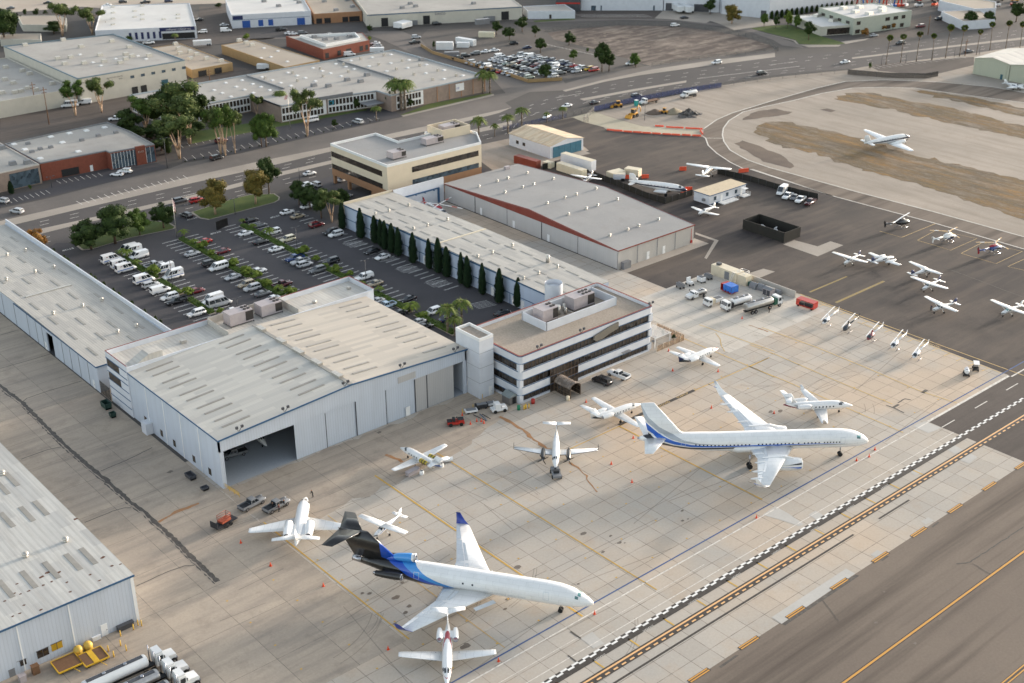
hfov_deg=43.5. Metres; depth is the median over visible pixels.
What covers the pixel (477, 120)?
palm tree
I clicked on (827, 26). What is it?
building
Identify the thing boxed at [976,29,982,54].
palm tree
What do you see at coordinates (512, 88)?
cross street
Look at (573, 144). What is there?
sliding door
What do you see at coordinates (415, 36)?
suv
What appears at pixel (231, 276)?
parked car
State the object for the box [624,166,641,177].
box trailer
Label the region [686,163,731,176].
utility airplane
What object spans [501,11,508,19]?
loading door
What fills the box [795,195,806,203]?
pickup truck
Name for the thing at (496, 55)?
van
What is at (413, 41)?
pickup truck
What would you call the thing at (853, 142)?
dry grass
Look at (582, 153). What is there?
concrete pad
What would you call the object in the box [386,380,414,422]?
sliding door
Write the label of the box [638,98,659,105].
flatbed truck
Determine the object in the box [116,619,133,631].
bin row
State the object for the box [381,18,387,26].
loading door
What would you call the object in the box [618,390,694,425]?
painted line
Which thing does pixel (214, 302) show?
shuttle van
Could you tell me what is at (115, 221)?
tree
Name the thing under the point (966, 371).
tank cart
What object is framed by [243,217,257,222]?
parked car
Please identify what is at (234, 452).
pickup truck
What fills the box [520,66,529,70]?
suv
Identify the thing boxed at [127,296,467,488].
aircraft hangar
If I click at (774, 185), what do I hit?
screen fence
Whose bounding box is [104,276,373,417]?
hangar office block
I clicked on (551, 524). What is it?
yellow taxi line
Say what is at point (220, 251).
parked car
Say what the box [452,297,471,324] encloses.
palm tree
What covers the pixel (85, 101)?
van
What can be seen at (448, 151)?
building
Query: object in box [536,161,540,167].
rear doors
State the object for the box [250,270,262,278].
tree
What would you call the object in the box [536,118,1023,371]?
ramp
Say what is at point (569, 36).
tree
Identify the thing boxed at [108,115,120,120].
pickup truck
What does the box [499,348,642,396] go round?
window frame
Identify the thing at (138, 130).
tree
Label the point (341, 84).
building
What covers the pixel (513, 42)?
suv
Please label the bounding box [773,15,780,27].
tree
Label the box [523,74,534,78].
minivan
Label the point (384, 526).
light airplane
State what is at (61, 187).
office parking
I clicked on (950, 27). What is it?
palm tree
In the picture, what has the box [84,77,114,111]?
eucalyptus tree
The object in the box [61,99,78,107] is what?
shuttle van
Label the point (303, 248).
tree
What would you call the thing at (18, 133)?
yard
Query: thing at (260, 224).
parked car
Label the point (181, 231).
palm tree
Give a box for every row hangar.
[0,219,170,392]
[343,190,608,308]
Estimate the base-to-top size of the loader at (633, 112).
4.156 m
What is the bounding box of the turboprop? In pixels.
[513,421,598,466]
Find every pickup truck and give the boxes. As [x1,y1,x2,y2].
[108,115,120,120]
[142,40,154,44]
[143,260,162,267]
[165,296,187,305]
[223,446,247,460]
[237,495,265,511]
[261,497,290,513]
[271,279,292,286]
[275,27,286,30]
[285,253,304,261]
[290,256,309,265]
[381,300,396,307]
[408,39,420,43]
[451,55,463,59]
[607,368,630,380]
[782,191,793,199]
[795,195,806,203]
[804,198,815,205]
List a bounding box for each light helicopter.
[821,306,839,325]
[841,313,859,333]
[866,322,883,342]
[889,330,907,349]
[910,339,928,360]
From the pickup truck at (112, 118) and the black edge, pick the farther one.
the pickup truck at (112, 118)
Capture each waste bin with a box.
[100,399,111,409]
[108,411,115,417]
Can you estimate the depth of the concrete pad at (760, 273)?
353.40 m
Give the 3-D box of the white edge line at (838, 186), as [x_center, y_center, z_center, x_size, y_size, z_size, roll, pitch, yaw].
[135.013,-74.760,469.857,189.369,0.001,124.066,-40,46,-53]
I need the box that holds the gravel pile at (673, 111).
[666,108,681,114]
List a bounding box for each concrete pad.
[573,112,700,135]
[576,151,589,155]
[619,238,708,272]
[750,269,774,277]
[784,240,842,255]
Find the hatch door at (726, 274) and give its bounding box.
[724,271,728,279]
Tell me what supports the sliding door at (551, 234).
in the grey hangar at (605, 225)
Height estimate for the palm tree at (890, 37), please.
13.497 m
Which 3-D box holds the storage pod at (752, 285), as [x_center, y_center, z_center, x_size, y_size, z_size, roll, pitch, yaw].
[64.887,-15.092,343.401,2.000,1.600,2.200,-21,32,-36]
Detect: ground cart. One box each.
[184,470,196,480]
[200,484,208,490]
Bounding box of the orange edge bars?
[688,462,1023,682]
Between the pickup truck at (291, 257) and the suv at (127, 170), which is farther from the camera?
the suv at (127, 170)
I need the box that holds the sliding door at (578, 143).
[576,140,581,151]
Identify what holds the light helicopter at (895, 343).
on the apron at (657, 495)
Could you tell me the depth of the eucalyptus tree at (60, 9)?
628.25 m
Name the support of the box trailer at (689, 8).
on the truck court
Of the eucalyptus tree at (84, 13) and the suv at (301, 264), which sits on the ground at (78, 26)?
the eucalyptus tree at (84, 13)
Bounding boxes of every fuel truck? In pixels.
[685,288,706,299]
[703,295,723,307]
[720,294,751,311]
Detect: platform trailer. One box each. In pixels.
[50,652,82,674]
[77,646,109,667]
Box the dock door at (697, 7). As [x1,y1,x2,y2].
[694,4,708,11]
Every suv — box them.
[0,197,9,203]
[9,207,24,214]
[118,167,132,173]
[141,280,159,289]
[160,290,179,301]
[173,196,187,203]
[179,211,192,218]
[187,306,206,317]
[188,196,202,203]
[197,29,207,33]
[201,259,216,267]
[214,137,227,143]
[237,278,254,288]
[243,282,261,292]
[266,226,281,234]
[279,233,295,242]
[296,260,312,268]
[308,221,324,228]
[309,264,325,273]
[311,180,321,187]
[323,226,337,235]
[323,255,339,264]
[328,229,343,237]
[411,34,420,38]
[427,305,439,316]
[432,21,441,24]
[460,53,470,56]
[470,50,480,54]
[506,61,516,66]
[509,40,518,44]
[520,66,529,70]
[529,62,539,67]
[529,68,537,72]
[546,57,555,61]
[555,70,565,74]
[560,60,569,65]
[571,68,581,73]
[630,93,641,97]
[711,59,721,64]
[756,70,766,74]
[895,40,905,44]
[915,23,924,27]
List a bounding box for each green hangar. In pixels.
[973,48,1023,80]
[1008,61,1023,82]
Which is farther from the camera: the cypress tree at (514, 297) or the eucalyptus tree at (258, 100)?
the eucalyptus tree at (258, 100)
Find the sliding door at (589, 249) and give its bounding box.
[578,237,617,268]
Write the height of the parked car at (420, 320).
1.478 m
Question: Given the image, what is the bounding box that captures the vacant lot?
[548,25,775,64]
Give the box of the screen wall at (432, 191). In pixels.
[393,177,443,204]
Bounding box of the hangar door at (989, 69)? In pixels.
[975,60,1006,79]
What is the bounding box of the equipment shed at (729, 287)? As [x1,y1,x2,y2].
[720,281,738,293]
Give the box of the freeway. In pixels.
[0,0,225,11]
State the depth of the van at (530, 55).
585.44 m
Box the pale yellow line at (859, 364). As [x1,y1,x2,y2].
[685,224,1023,431]
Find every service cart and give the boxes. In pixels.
[462,407,477,413]
[475,401,488,409]
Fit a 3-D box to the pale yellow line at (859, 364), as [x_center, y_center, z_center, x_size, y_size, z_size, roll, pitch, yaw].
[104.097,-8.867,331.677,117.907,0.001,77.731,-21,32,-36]
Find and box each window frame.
[499,332,646,383]
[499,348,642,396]
[502,316,647,369]
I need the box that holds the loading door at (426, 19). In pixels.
[423,15,429,23]
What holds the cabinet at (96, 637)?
on the hangar alley at (198, 624)
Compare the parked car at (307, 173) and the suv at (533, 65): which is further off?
the suv at (533, 65)
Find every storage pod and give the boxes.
[749,281,757,289]
[756,283,765,290]
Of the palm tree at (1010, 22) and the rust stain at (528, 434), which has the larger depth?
the palm tree at (1010, 22)
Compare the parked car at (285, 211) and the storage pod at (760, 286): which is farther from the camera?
the parked car at (285, 211)
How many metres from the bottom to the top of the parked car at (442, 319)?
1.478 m
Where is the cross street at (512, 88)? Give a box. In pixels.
[253,31,564,104]
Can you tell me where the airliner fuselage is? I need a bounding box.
[628,173,686,196]
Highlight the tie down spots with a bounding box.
[226,342,938,669]
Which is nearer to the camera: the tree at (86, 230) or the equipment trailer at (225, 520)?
the equipment trailer at (225, 520)
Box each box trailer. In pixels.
[193,39,211,45]
[256,63,268,69]
[370,47,383,51]
[393,20,412,29]
[606,168,625,177]
[613,172,624,180]
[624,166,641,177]
[672,3,684,11]
[677,3,693,12]
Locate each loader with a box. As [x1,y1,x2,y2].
[610,100,621,107]
[625,105,640,118]
[659,107,667,113]
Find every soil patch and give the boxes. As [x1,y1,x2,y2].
[734,141,793,167]
[743,109,790,119]
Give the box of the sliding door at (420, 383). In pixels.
[415,375,426,411]
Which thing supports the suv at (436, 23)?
on the ground at (78, 26)
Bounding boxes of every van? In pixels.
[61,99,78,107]
[78,98,91,104]
[100,252,120,264]
[109,257,130,269]
[114,261,136,273]
[118,241,135,249]
[123,242,142,255]
[129,248,148,259]
[132,272,154,284]
[149,283,170,294]
[153,261,174,274]
[162,266,183,280]
[201,290,223,304]
[205,294,231,308]
[208,259,228,271]
[220,27,231,32]
[305,115,318,122]
[343,51,355,56]
[354,270,373,280]
[479,62,491,68]
[494,53,503,58]
[526,52,535,58]
[550,62,559,66]
[776,183,787,195]
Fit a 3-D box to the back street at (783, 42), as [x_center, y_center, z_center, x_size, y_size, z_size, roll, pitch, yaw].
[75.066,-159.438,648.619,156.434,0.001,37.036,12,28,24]
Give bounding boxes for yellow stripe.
[809,276,884,302]
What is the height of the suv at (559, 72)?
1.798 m
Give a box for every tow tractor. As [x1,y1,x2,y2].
[447,416,464,426]
[490,401,507,413]
[550,466,561,478]
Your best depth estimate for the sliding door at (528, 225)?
381.76 m
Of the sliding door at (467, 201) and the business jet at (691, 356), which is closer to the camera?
the business jet at (691, 356)
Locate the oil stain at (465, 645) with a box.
[167,410,948,648]
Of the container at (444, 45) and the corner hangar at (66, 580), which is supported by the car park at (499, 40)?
the container at (444, 45)
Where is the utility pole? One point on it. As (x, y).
(45, 103)
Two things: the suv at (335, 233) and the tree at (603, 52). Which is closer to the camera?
the suv at (335, 233)
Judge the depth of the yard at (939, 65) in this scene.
569.19 m
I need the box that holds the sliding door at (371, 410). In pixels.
[356,391,386,434]
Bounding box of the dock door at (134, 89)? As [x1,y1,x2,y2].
[132,86,137,93]
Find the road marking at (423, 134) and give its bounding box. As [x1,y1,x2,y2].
[5,14,1014,241]
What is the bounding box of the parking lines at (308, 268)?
[109,209,492,320]
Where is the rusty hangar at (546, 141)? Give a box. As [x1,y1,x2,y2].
[508,125,583,158]
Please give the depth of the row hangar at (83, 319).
317.85 m
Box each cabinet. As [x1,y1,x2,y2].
[8,668,15,676]
[17,672,26,682]
[30,662,40,675]
[91,634,100,641]
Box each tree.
[0,8,20,37]
[7,20,16,34]
[7,181,14,193]
[26,228,47,244]
[43,20,59,33]
[46,2,79,35]
[58,79,84,115]
[68,218,104,249]
[76,7,105,33]
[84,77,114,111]
[96,204,132,243]
[115,108,143,127]
[115,248,124,255]
[122,248,132,256]
[126,94,154,126]
[126,125,146,135]
[127,207,151,234]
[141,94,162,119]
[141,124,156,138]
[145,79,202,143]
[146,264,160,273]
[148,202,176,227]
[150,135,172,150]
[151,113,197,158]
[153,82,177,116]
[155,127,171,137]
[163,138,171,152]
[171,125,188,138]
[178,229,188,235]
[181,90,209,120]
[182,286,194,294]
[188,120,206,135]
[188,238,198,242]
[195,240,208,247]
[196,178,227,214]
[200,104,234,155]
[201,104,229,154]
[207,249,214,254]
[216,256,223,260]
[228,257,238,265]
[230,109,242,152]
[240,265,252,274]
[242,168,269,203]
[248,114,270,146]
[250,94,263,113]
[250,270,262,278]
[254,112,278,146]
[256,157,281,193]
[260,278,271,285]
[261,227,273,234]
[262,279,272,285]
[272,91,286,96]
[273,285,284,290]
[282,286,296,294]
[289,87,322,136]
[289,180,305,204]
[296,245,309,253]
[297,182,316,208]
[307,188,328,218]
[311,255,320,261]
[317,188,343,222]
[331,119,337,125]
[331,264,342,271]
[336,188,350,201]
[337,203,346,228]
[345,270,353,275]
[353,98,359,109]
[355,208,365,238]
[370,105,381,120]
[370,215,377,242]
[374,285,383,290]
[376,218,381,246]
[380,77,408,93]
[380,220,387,249]
[387,223,394,252]
[390,77,415,109]
[390,78,411,110]
[394,227,403,255]
[402,301,419,312]
[408,98,413,107]
[408,232,417,262]
[419,311,428,316]
[424,238,432,268]
[433,237,441,272]
[433,303,459,332]
[441,246,451,276]
[445,315,462,335]
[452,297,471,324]
[457,252,463,283]
[461,255,472,287]
[469,115,487,137]
[474,69,490,93]
[477,262,486,294]
[486,71,497,93]
[490,123,499,136]
[491,21,503,34]
[493,268,504,302]
[501,27,515,39]
[502,113,515,132]
[513,277,520,306]
[514,16,527,31]
[514,107,530,125]
[531,25,540,32]
[535,37,546,52]
[537,63,551,77]
[558,106,566,118]
[564,30,575,44]
[568,49,577,57]
[593,42,611,71]
[603,53,615,70]
[629,53,640,66]
[703,0,715,13]
[725,4,741,23]
[761,13,768,23]
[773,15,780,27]
[784,10,792,27]
[793,14,801,26]
[804,21,817,39]
[860,28,868,34]
[886,35,893,63]
[900,34,906,62]
[916,31,923,61]
[931,33,937,58]
[945,24,954,57]
[959,25,968,56]
[964,10,978,20]
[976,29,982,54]
[983,10,995,19]
[989,21,995,49]
[1005,20,1012,48]
[1010,2,1023,21]
[1019,21,1023,47]
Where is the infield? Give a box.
[481,46,1023,235]
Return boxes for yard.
[0,96,130,131]
[0,116,119,140]
[149,7,272,45]
[186,47,263,82]
[250,24,315,38]
[331,24,367,32]
[578,10,661,18]
[870,15,960,37]
[872,57,973,73]
[940,74,1023,92]
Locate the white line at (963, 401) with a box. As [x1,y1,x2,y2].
[467,369,1023,682]
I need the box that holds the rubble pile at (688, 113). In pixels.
[678,108,702,118]
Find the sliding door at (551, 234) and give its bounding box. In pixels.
[542,223,577,252]
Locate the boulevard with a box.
[15,27,1023,246]
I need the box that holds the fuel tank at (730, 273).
[711,262,751,286]
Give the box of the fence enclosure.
[742,214,800,242]
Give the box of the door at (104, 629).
[100,623,108,636]
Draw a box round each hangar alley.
[0,313,230,565]
[0,500,405,682]
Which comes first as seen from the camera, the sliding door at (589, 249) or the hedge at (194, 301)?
the hedge at (194, 301)
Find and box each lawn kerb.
[77,221,174,249]
[191,193,279,219]
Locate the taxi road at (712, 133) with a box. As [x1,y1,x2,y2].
[703,80,1023,248]
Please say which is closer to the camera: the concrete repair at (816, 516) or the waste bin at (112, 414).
the concrete repair at (816, 516)
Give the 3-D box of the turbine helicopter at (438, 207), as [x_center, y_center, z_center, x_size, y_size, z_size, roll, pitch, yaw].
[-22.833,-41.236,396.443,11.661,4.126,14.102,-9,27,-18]
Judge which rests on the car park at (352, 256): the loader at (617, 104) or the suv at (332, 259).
the suv at (332, 259)
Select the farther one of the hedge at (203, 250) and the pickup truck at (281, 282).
the hedge at (203, 250)
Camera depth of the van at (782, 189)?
411.61 m
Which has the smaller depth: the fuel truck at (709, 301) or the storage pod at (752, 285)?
the fuel truck at (709, 301)
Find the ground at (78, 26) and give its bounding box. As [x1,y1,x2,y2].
[0,0,1023,680]
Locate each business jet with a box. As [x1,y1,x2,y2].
[248,497,340,545]
[256,436,266,446]
[391,444,449,470]
[398,606,495,682]
[580,397,640,426]
[669,346,719,365]
[780,384,852,423]
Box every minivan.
[209,154,223,160]
[352,118,363,123]
[508,57,517,61]
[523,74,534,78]
[540,56,548,60]
[547,73,558,77]
[588,66,598,71]
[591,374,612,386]
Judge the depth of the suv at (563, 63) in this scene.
572.96 m
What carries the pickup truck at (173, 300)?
on the car park at (352, 256)
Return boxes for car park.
[62,199,462,329]
[326,168,490,197]
[391,285,520,342]
[420,25,643,82]
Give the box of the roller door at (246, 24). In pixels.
[242,20,250,27]
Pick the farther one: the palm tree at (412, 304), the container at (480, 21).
the container at (480, 21)
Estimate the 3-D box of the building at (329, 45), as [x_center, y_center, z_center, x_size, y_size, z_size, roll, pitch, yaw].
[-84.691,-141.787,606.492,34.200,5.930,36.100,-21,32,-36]
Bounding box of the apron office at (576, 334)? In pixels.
[476,283,653,403]
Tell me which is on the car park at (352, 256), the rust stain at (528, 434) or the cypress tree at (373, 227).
the cypress tree at (373, 227)
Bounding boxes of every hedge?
[121,255,158,278]
[155,277,182,293]
[178,236,218,259]
[187,296,214,313]
[228,264,251,277]
[240,223,307,256]
[255,278,285,295]
[318,262,348,277]
[374,290,412,311]
[415,312,453,334]
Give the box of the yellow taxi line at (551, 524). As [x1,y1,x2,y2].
[263,334,922,682]
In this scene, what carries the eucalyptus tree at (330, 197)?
on the ground at (78, 26)
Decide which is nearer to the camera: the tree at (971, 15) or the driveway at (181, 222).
the driveway at (181, 222)
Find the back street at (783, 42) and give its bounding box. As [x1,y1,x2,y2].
[513,19,802,47]
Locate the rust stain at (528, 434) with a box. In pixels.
[158,325,767,522]
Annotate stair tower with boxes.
[455,322,493,398]
[545,279,562,299]
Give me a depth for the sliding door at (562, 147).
450.48 m
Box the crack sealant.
[0,199,1023,667]
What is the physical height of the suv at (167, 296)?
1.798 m
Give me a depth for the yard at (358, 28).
647.24 m
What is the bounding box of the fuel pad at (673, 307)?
[639,274,824,352]
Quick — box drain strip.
[695,232,718,258]
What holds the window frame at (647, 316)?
in the apron office at (576, 334)
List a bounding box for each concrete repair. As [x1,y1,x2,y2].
[581,632,603,647]
[763,506,802,525]
[772,569,854,623]
[809,511,822,519]
[871,550,882,556]
[911,469,920,475]
[914,421,939,432]
[921,517,933,523]
[948,446,962,453]
[961,454,976,462]
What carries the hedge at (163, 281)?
on the car park at (352, 256)
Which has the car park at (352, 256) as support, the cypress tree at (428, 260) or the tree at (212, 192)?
the cypress tree at (428, 260)
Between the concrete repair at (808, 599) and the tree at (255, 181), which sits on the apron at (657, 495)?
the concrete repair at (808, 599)
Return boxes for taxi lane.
[930,367,1023,460]
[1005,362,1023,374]
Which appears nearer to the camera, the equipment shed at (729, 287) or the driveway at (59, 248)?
the equipment shed at (729, 287)
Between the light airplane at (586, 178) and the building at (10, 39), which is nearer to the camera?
the light airplane at (586, 178)
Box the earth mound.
[645,109,661,114]
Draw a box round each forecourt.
[218,393,512,535]
[700,12,774,29]
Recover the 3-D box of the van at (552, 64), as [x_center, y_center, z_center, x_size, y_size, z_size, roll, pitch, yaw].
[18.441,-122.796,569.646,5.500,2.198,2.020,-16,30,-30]
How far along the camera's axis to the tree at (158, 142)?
456.14 m
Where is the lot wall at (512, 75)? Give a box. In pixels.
[421,44,561,82]
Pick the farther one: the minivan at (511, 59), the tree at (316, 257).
the minivan at (511, 59)
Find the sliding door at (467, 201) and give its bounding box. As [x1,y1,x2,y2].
[445,185,474,211]
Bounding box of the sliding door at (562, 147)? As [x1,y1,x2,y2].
[559,144,564,155]
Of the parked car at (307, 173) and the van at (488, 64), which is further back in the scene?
the van at (488, 64)
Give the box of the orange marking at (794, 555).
[583,415,1023,682]
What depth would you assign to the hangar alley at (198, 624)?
216.68 m
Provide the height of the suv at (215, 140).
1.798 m
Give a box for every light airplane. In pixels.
[358,508,407,539]
[571,171,601,180]
[691,202,719,215]
[832,250,867,266]
[907,261,942,276]
[910,275,946,291]
[924,296,960,313]
[991,299,1023,316]
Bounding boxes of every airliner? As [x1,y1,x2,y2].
[322,511,593,631]
[635,381,868,486]
[861,129,913,150]
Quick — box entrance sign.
[216,218,227,229]
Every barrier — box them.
[679,167,686,170]
[738,168,748,172]
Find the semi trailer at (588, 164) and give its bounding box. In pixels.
[561,152,595,171]
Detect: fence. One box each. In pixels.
[99,380,111,400]
[542,161,556,168]
[570,22,776,65]
[592,171,692,203]
[594,83,720,110]
[657,323,683,350]
[717,169,817,199]
[848,69,938,77]
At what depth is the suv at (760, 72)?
555.19 m
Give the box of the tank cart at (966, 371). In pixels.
[963,367,969,376]
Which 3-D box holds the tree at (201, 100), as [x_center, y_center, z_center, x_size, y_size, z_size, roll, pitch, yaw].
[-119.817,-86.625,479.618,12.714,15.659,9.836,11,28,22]
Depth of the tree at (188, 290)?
339.92 m
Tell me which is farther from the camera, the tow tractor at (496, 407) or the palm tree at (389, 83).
the palm tree at (389, 83)
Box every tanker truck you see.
[81,645,177,682]
[123,656,189,682]
[158,667,200,682]
[743,293,782,314]
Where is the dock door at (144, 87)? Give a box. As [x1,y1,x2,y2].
[141,85,146,92]
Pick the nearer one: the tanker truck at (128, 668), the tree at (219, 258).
the tanker truck at (128, 668)
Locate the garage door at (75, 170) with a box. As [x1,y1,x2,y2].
[61,166,79,176]
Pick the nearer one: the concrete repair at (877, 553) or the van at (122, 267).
the concrete repair at (877, 553)
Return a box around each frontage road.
[0,96,510,220]
[532,50,774,91]
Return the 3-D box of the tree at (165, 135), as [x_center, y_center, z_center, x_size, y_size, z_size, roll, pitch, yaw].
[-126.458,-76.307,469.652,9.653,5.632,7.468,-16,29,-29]
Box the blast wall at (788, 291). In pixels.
[752,275,795,297]
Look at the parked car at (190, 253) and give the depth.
366.03 m
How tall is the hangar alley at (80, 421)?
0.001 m
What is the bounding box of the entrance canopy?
[554,375,580,398]
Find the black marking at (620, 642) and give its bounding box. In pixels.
[543,413,1023,682]
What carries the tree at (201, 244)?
on the car park at (352, 256)
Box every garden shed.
[501,389,516,405]
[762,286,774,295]
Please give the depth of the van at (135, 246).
367.13 m
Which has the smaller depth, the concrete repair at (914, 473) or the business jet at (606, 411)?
the concrete repair at (914, 473)
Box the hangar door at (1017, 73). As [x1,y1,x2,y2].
[1011,67,1023,82]
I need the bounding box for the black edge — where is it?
[687,462,1023,682]
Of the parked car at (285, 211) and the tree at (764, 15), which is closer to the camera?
the parked car at (285, 211)
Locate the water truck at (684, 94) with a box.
[679,89,696,98]
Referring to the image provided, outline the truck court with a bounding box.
[656,11,709,22]
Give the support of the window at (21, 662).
in the corner hangar at (66, 580)
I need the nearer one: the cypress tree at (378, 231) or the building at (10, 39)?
the cypress tree at (378, 231)
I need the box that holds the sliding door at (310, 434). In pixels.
[294,413,326,458]
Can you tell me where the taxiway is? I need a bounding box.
[688,466,1023,682]
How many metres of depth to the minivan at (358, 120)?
488.80 m
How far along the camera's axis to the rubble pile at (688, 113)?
496.48 m
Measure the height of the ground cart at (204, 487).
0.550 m
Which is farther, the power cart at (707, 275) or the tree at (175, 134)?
the tree at (175, 134)
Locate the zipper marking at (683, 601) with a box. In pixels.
[541,398,1023,682]
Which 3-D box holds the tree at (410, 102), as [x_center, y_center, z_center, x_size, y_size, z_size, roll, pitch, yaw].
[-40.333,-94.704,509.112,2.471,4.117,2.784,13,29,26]
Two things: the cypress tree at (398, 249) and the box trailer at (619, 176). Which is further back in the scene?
the box trailer at (619, 176)
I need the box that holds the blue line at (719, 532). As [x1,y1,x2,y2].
[451,361,1023,682]
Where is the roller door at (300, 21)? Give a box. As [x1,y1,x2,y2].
[297,18,304,24]
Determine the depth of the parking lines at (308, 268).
357.25 m
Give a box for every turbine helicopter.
[417,196,462,212]
[884,213,909,228]
[930,227,959,243]
[977,238,1007,254]
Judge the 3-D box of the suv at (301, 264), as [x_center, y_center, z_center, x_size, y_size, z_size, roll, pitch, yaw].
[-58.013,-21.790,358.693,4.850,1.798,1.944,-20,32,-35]
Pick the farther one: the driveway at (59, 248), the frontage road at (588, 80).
the frontage road at (588, 80)
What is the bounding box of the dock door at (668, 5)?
[666,3,672,10]
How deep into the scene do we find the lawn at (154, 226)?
383.17 m
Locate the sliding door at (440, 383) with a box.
[427,365,453,406]
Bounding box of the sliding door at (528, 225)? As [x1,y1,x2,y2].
[507,209,540,238]
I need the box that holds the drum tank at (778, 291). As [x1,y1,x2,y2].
[775,289,781,294]
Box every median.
[37,121,511,233]
[581,80,685,99]
[852,37,1023,58]
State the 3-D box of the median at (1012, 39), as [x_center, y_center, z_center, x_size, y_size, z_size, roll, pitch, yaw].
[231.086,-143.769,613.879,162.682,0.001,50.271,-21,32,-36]
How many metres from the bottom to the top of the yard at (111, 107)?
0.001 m
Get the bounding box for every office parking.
[0,162,168,206]
[181,108,400,161]
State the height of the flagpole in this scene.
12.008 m
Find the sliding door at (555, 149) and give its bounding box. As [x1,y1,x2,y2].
[553,146,558,157]
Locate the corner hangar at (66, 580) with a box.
[0,443,139,681]
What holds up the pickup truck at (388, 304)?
on the car park at (352, 256)
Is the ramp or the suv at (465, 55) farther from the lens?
the suv at (465, 55)
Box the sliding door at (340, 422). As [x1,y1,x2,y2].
[325,402,356,446]
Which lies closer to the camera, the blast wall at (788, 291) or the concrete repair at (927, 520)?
the concrete repair at (927, 520)
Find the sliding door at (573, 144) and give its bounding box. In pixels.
[570,141,575,152]
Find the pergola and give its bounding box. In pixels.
[651,324,670,347]
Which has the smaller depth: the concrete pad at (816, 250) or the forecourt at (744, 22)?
the concrete pad at (816, 250)
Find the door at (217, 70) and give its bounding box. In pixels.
[214,67,221,73]
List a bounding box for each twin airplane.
[866,252,901,265]
[1002,79,1023,89]
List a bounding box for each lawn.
[78,221,173,248]
[192,120,274,143]
[194,194,277,218]
[250,109,366,131]
[402,93,490,114]
[534,18,574,21]
[751,25,844,44]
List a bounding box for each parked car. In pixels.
[110,171,123,176]
[183,250,200,256]
[189,287,204,294]
[197,237,212,243]
[215,247,230,254]
[224,273,241,280]
[237,230,253,236]
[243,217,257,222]
[250,267,266,273]
[252,222,266,228]
[252,238,268,244]
[253,290,271,297]
[268,245,284,252]
[279,209,294,214]
[290,213,304,219]
[300,204,313,209]
[302,170,316,175]
[364,247,379,254]
[367,279,383,287]
[374,297,385,302]
[375,253,390,260]
[395,308,407,314]
[399,294,416,302]
[413,318,426,323]
[420,323,433,327]
[438,315,450,322]
[493,309,510,316]
[561,103,572,106]
[589,100,599,104]
[790,194,798,199]
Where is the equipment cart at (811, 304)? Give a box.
[796,296,817,310]
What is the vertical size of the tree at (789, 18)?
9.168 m
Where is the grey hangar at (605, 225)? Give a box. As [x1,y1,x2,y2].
[444,163,694,269]
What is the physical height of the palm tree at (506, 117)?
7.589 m
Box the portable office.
[693,179,750,204]
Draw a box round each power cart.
[676,281,684,288]
[685,277,693,285]
[697,275,705,283]
[704,272,712,279]
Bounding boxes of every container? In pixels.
[436,41,453,49]
[444,51,459,56]
[455,37,475,45]
[457,42,469,47]
[475,18,489,24]
[478,31,494,37]
[514,154,540,167]
[543,160,554,168]
[556,161,586,177]
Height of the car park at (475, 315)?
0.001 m
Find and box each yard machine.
[914,1,922,6]
[931,0,937,5]
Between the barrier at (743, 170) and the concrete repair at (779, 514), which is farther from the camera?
the barrier at (743, 170)
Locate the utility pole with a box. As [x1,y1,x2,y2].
[40,87,49,123]
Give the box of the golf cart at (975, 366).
[972,360,979,371]
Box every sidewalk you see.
[401,94,493,116]
[757,31,839,46]
[842,38,868,43]
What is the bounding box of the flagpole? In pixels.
[172,199,176,235]
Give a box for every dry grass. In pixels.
[754,122,1023,219]
[836,93,1023,138]
[913,90,1023,115]
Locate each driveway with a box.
[49,243,81,255]
[173,214,231,228]
[252,176,356,209]
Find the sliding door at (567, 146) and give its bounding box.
[564,143,569,152]
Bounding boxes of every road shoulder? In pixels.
[0,107,511,224]
[563,53,774,91]
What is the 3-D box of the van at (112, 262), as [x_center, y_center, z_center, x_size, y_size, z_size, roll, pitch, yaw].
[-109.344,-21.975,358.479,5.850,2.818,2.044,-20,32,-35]
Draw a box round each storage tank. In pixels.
[73,645,82,654]
[83,640,92,651]
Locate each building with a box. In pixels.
[0,34,41,45]
[0,57,75,117]
[0,143,41,192]
[3,34,186,104]
[5,122,156,180]
[18,15,67,31]
[95,3,196,40]
[129,49,485,122]
[152,42,232,77]
[221,38,319,70]
[225,0,311,27]
[286,32,369,59]
[305,0,361,23]
[330,119,481,194]
[353,0,521,26]
[523,4,574,18]
[556,0,662,11]
[663,0,719,12]
[719,0,853,18]
[791,13,849,35]
[818,3,911,34]
[938,0,995,14]
[941,10,994,29]
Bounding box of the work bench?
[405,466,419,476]
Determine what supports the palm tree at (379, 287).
on the car park at (352, 256)
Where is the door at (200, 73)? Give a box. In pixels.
[198,70,206,76]
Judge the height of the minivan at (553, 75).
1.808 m
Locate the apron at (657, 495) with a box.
[185,201,1023,682]
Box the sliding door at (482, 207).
[475,197,506,224]
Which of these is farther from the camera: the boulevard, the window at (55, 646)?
the boulevard
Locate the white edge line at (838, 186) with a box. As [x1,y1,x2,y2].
[703,80,1023,248]
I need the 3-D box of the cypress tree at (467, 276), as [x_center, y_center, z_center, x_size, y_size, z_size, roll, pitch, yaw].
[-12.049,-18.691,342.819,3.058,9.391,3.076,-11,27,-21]
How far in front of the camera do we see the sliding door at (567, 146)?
452.02 m
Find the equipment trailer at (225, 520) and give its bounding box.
[210,510,237,529]
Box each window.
[19,658,26,665]
[36,646,48,658]
[51,640,62,651]

